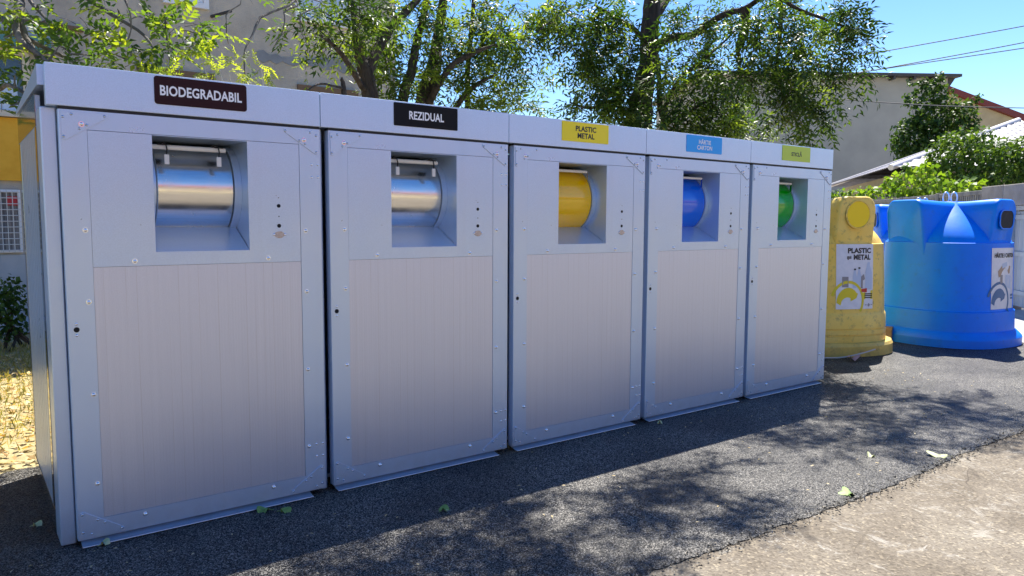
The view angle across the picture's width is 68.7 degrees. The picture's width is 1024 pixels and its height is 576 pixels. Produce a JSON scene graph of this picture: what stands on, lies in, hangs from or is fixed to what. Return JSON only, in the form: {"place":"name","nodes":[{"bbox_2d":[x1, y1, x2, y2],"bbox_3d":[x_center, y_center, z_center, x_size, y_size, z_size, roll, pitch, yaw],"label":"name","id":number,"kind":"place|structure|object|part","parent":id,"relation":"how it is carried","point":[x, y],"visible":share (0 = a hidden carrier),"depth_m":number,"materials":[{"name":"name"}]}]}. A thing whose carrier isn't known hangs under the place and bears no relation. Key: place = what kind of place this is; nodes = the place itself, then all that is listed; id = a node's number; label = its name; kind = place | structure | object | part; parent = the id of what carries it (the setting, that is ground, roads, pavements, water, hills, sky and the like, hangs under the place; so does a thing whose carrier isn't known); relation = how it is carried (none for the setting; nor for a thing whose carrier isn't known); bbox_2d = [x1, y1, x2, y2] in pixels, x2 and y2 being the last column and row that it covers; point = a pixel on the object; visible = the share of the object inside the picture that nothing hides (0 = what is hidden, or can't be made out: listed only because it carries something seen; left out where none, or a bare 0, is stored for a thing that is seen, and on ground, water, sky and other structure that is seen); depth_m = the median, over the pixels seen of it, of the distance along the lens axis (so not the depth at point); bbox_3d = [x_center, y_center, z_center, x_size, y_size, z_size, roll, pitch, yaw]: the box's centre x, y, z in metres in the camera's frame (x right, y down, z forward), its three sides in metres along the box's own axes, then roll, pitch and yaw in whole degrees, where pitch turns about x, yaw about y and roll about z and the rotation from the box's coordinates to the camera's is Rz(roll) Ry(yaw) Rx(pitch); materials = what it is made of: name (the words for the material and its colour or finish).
{"place":"outdoors","nodes":[
{"label":"outdoors","id":0,"kind":"place"},
{"bbox_2d":[0,333,35,473],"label":"ground","id":1,"kind":"structure","parent":0,"point":[29,451],"depth_m":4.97,"materials":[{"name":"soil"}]},
{"bbox_2d":[0,276,28,351],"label":"garden shrub","id":2,"kind":"object","parent":1,"relation":"on","point":[8,321],"visible":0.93,"depth_m":7.67,"materials":[{"name":"green plant"}]},
{"bbox_2d":[0,0,320,115],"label":"robinia tree","id":3,"kind":"object","parent":1,"relation":"on","point":[16,23],"visible":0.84,"depth_m":4.68,"materials":[{"name":"green plant"}]},
{"bbox_2d":[154,39,281,86],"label":"young shoots","id":4,"kind":"object","parent":1,"relation":"on","point":[240,76],"visible":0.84,"depth_m":4.81,"materials":[{"name":"green plant"}]},
{"bbox_2d":[258,0,584,117],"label":"ash tree","id":5,"kind":"object","parent":1,"relation":"on","point":[430,84],"visible":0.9,"depth_m":7.13,"materials":[{"name":"green plant"}]},
{"bbox_2d":[0,0,395,333],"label":"apartment building","id":6,"kind":"structure","parent":0,"point":[244,17],"depth_m":10.15,"materials":[{"name":"grey"}]},
{"bbox_2d":[0,189,22,252],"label":"window","id":7,"kind":"structure","parent":6,"relation":"in","point":[11,238],"depth_m":9.10,"materials":[{"name":"white"}]},
{"bbox_2d":[0,47,29,117],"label":"window","id":8,"kind":"structure","parent":6,"relation":"in","point":[9,63],"depth_m":9.02,"materials":[{"name":"beige"}]},
{"bbox_2d":[163,0,208,9],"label":"window","id":9,"kind":"structure","parent":6,"relation":"in","point":[201,4],"depth_m":10.20,"materials":[{"name":"white"}]},
{"bbox_2d":[294,0,350,28],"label":"window","id":10,"kind":"structure","parent":6,"relation":"in","point":[315,3],"depth_m":11.22,"materials":[{"name":"white"}]},
{"bbox_2d":[0,341,1023,575],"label":"asphalt pad","id":11,"kind":"object","parent":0,"point":[598,524],"visible":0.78,"depth_m":3.66,"materials":[{"name":"grey asphalt"}]},
{"bbox_2d":[31,520,41,526],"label":"fallen leaf","id":12,"kind":"object","parent":11,"relation":"on","point":[38,523],"visible":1,"depth_m":3.26,"materials":[{"name":"green plant"}]},
{"bbox_2d":[98,538,109,545],"bbox_3d":[-1.674,1.046,3.075,0.045,0.029,0.040,-2,6,-26],"label":"fallen leaf","id":13,"kind":"object","parent":11,"relation":"on","point":[106,541],"visible":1,"depth_m":3.08,"materials":[{"name":"green plant"}]},
{"bbox_2d":[16,62,325,547],"bbox_3d":[-1.705,0.028,3.724,1.120,1.924,1.227,-3,6,-37],"label":"waste cabinet","id":14,"kind":"object","parent":11,"relation":"on","point":[172,244],"visible":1,"depth_m":3.24,"materials":[{"name":"grey metal"}]},
{"bbox_3d":[-1.342,0.141,3.294,1.057,1.727,0.065,-3,6,-37],"label":"door","id":15,"kind":"part","parent":14,"relation":"part of","materials":[{"name":"silver metal"}]},
{"bbox_2d":[257,506,273,512],"bbox_3d":[-1.137,1.017,3.437,0.067,0.029,0.060,4,6,34],"label":"fallen leaf","id":16,"kind":"object","parent":11,"relation":"on","point":[260,509],"visible":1,"depth_m":3.44,"materials":[{"name":"green plant"}]},
{"bbox_2d":[277,507,291,512],"bbox_3d":[-1.039,1.016,3.434,0.057,0.029,0.051,2,5,20],"label":"fallen leaf","id":17,"kind":"object","parent":11,"relation":"on","point":[286,509],"visible":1,"depth_m":3.43,"materials":[{"name":"green plant"}]},
{"bbox_2d":[319,92,508,490],"bbox_3d":[-0.815,-0.026,4.386,1.099,1.924,1.227,-3,6,-37],"label":"waste cabinet","id":18,"kind":"object","parent":11,"relation":"on","point":[414,219],"visible":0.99,"depth_m":3.92,"materials":[{"name":"grey metal"}]},
{"bbox_3d":[-0.460,0.087,3.949,1.057,1.727,0.065,-3,6,-37],"label":"door","id":19,"kind":"part","parent":18,"relation":"part of","materials":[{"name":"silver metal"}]},
{"bbox_2d":[439,504,448,511],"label":"fallen leaf","id":20,"kind":"object","parent":11,"relation":"on","point":[443,507],"visible":1,"depth_m":3.46,"materials":[{"name":"green plant"}]},
{"bbox_2d":[10,366,998,574],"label":"asphalt litter","id":21,"kind":"object","parent":11,"relation":"on","point":[551,515],"visible":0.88,"depth_m":3.76,"materials":[{"name":"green plant"}]},
{"bbox_2d":[502,114,645,450],"bbox_3d":[0.066,-0.080,5.042,1.099,1.924,1.227,-3,6,-37],"label":"waste cabinet","id":22,"kind":"object","parent":11,"relation":"on","point":[576,192],"visible":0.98,"depth_m":4.58,"materials":[{"name":"grey metal"}]},
{"bbox_3d":[0.421,0.033,4.605,1.057,1.727,0.065,-3,6,-37],"label":"door","id":23,"kind":"part","parent":22,"relation":"part of","materials":[{"name":"silver metal"}]},
{"bbox_2d":[640,129,750,421],"bbox_3d":[0.948,-0.134,5.697,1.099,1.924,1.227,-3,6,-37],"label":"waste cabinet","id":24,"kind":"object","parent":11,"relation":"on","point":[696,201],"visible":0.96,"depth_m":5.24,"materials":[{"name":"grey metal"}]},
{"bbox_3d":[1.303,-0.020,5.261,1.057,1.727,0.065,-3,6,-37],"label":"door","id":25,"kind":"part","parent":24,"relation":"part of","materials":[{"name":"silver metal"}]},
{"bbox_2d":[525,0,893,150],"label":"tall ash tree","id":26,"kind":"object","parent":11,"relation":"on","point":[638,111],"visible":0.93,"depth_m":7.82,"materials":[{"name":"green plant"}]},
{"bbox_2d":[737,141,833,398],"bbox_3d":[1.830,-0.187,6.353,1.099,1.924,1.227,-3,6,-37],"label":"waste cabinet","id":27,"kind":"object","parent":11,"relation":"on","point":[789,206],"visible":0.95,"depth_m":5.90,"materials":[{"name":"grey metal"}]},
{"bbox_3d":[2.185,-0.074,5.916,1.057,1.727,0.065,-3,6,-37],"label":"door","id":28,"kind":"part","parent":27,"relation":"part of","materials":[{"name":"silver metal"}]},
{"bbox_2d":[611,426,1023,575],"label":"edge grit","id":29,"kind":"object","parent":11,"relation":"on","point":[709,551],"visible":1,"depth_m":3.51,"materials":[{"name":"grey gravel"}]},
{"bbox_2d":[838,486,853,495],"bbox_3d":[1.648,1.007,3.683,0.083,0.030,0.073,-4,7,-41],"label":"fallen leaf","id":30,"kind":"object","parent":11,"relation":"on","point":[844,491],"visible":0.99,"depth_m":3.69,"materials":[{"name":"plant"}]},
{"bbox_2d":[824,349,875,358],"bbox_3d":[2.954,0.626,7.510,1.232,0.104,0.271,3,6,28],"label":"wire piece","id":31,"kind":"object","parent":11,"relation":"on","point":[850,355],"visible":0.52,"depth_m":7.30,"materials":[{"name":"grey metal"}]},
{"bbox_2d":[847,355,862,360],"bbox_3d":[3.320,0.673,7.262,0.150,0.040,0.090,-3,6,-37],"label":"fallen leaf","id":32,"kind":"object","parent":11,"relation":"on","point":[855,358],"visible":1,"depth_m":7.26,"materials":[{"name":"grey"}]},
{"bbox_2d":[824,196,892,356],"bbox_3d":[3.297,-0.217,8.079,1.410,1.694,1.410,-1,5,-14],"label":"recycling container","id":33,"kind":"object","parent":11,"relation":"on","point":[855,317],"visible":0.43,"depth_m":7.49,"materials":[{"name":"yellow plastic"}]},
{"bbox_2d":[885,326,892,338],"bbox_3d":[4.221,0.513,8.554,0.220,0.156,0.120,4,6,34],"label":"wooden block","id":34,"kind":"object","parent":11,"relation":"on","point":[889,331],"depth_m":8.46,"materials":[{"name":"brown wood"}]},
{"bbox_2d":[926,450,948,457],"bbox_3d":[2.448,0.956,4.297,0.134,0.030,0.082,2,5,17],"label":"fallen leaf","id":35,"kind":"object","parent":11,"relation":"on","point":[937,455],"visible":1,"depth_m":4.29,"materials":[{"name":"beige plant"}]},
{"bbox_2d":[884,191,1022,349],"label":"recycling container","id":36,"kind":"object","parent":11,"relation":"on","point":[948,274],"visible":0.93,"depth_m":8.13,"materials":[{"name":"blue plastic"}]},
{"bbox_2d":[395,0,1023,127],"label":"sky","id":37,"kind":"structure","parent":0,"point":[999,76],"materials":[{"name":"blue"}]},
{"bbox_2d":[640,430,1023,575],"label":"road","id":38,"kind":"structure","parent":0,"point":[964,516],"depth_m":3.22,"materials":[{"name":"concrete"}]},
{"bbox_2d":[756,90,1023,107],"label":"overhead cable","id":39,"kind":"object","parent":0,"point":[929,105],"visible":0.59,"depth_m":18.99,"materials":[{"name":"grey plastic"}]},
{"bbox_2d":[805,26,1023,65],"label":"overhead cable","id":40,"kind":"object","parent":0,"point":[945,40],"visible":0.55,"depth_m":24.99,"materials":[{"name":"grey plastic"}]},
{"bbox_2d":[807,42,1023,81],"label":"overhead cable","id":41,"kind":"object","parent":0,"point":[942,57],"visible":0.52,"depth_m":24.99,"materials":[{"name":"grey plastic"}]},
{"bbox_2d":[811,48,1023,79],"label":"overhead cable","id":42,"kind":"object","parent":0,"point":[953,58],"visible":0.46,"depth_m":25.49,"materials":[{"name":"grey plastic"}]},
{"bbox_2d":[945,86,1023,132],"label":"red roof house","id":43,"kind":"structure","parent":0,"point":[991,117],"depth_m":52.01,"materials":[{"name":"red"}]},
{"bbox_2d":[1015,307,1023,342],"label":"pavement","id":44,"kind":"structure","parent":0,"point":[1019,320],"depth_m":10.32,"materials":[{"name":"grey concrete"}]},
{"bbox_2d":[655,70,961,196],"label":"gable house","id":45,"kind":"structure","parent":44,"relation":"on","point":[864,142],"depth_m":36.17,"materials":[{"name":"grey"}]},
{"bbox_2d":[873,197,927,248],"bbox_3d":[5.737,-0.424,10.561,1.456,1.694,1.456,1,5,8],"label":"recycling container","id":46,"kind":"object","parent":44,"relation":"on","point":[880,229],"visible":0.06,"depth_m":10.41,"materials":[{"name":"blue plastic"}]},
{"bbox_2d":[831,118,1023,199],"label":"tiled roof house","id":47,"kind":"structure","parent":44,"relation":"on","point":[1012,129],"depth_m":22.07,"materials":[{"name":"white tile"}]},
{"bbox_2d":[873,190,981,204],"bbox_3d":[9.017,-1.284,19.285,0.130,1.910,14.008,1,5,9],"label":"concrete fence","id":48,"kind":"object","parent":44,"relation":"on","point":[969,196],"visible":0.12,"depth_m":13.98,"materials":[{"name":"grey concrete"}]},
{"bbox_2d":[831,159,987,199],"bbox_3d":[9.157,-1.623,18.803,0.562,2.705,11.323,1,5,9],"label":"climbing vine","id":49,"kind":"object","parent":48,"relation":"attached to","point":[920,183],"visible":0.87,"depth_m":15.92,"materials":[{"name":"green plant"}]},
{"bbox_2d":[884,71,985,160],"bbox_3d":[16.977,-4.970,30.120,4.031,7.441,1.596,0,5,1],"label":"tall shrub","id":50,"kind":"object","parent":44,"relation":"on","point":[928,128],"visible":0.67,"depth_m":29.83,"materials":[{"name":"green plant"}]},
{"bbox_2d":[922,125,1023,192],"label":"leafy bush","id":51,"kind":"object","parent":44,"relation":"on","point":[1004,164],"visible":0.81,"depth_m":14.46,"materials":[{"name":"green plant"}]},
{"bbox_2d":[981,183,1023,308],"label":"gate wall","id":52,"kind":"structure","parent":44,"relation":"on","point":[1014,193],"depth_m":11.49,"materials":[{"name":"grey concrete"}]},
{"bbox_2d":[1011,205,1023,307],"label":"gate","id":53,"kind":"structure","parent":52,"relation":"attached to","point":[1017,238],"depth_m":11.40,"materials":[{"name":"grey paint"}]}
]}

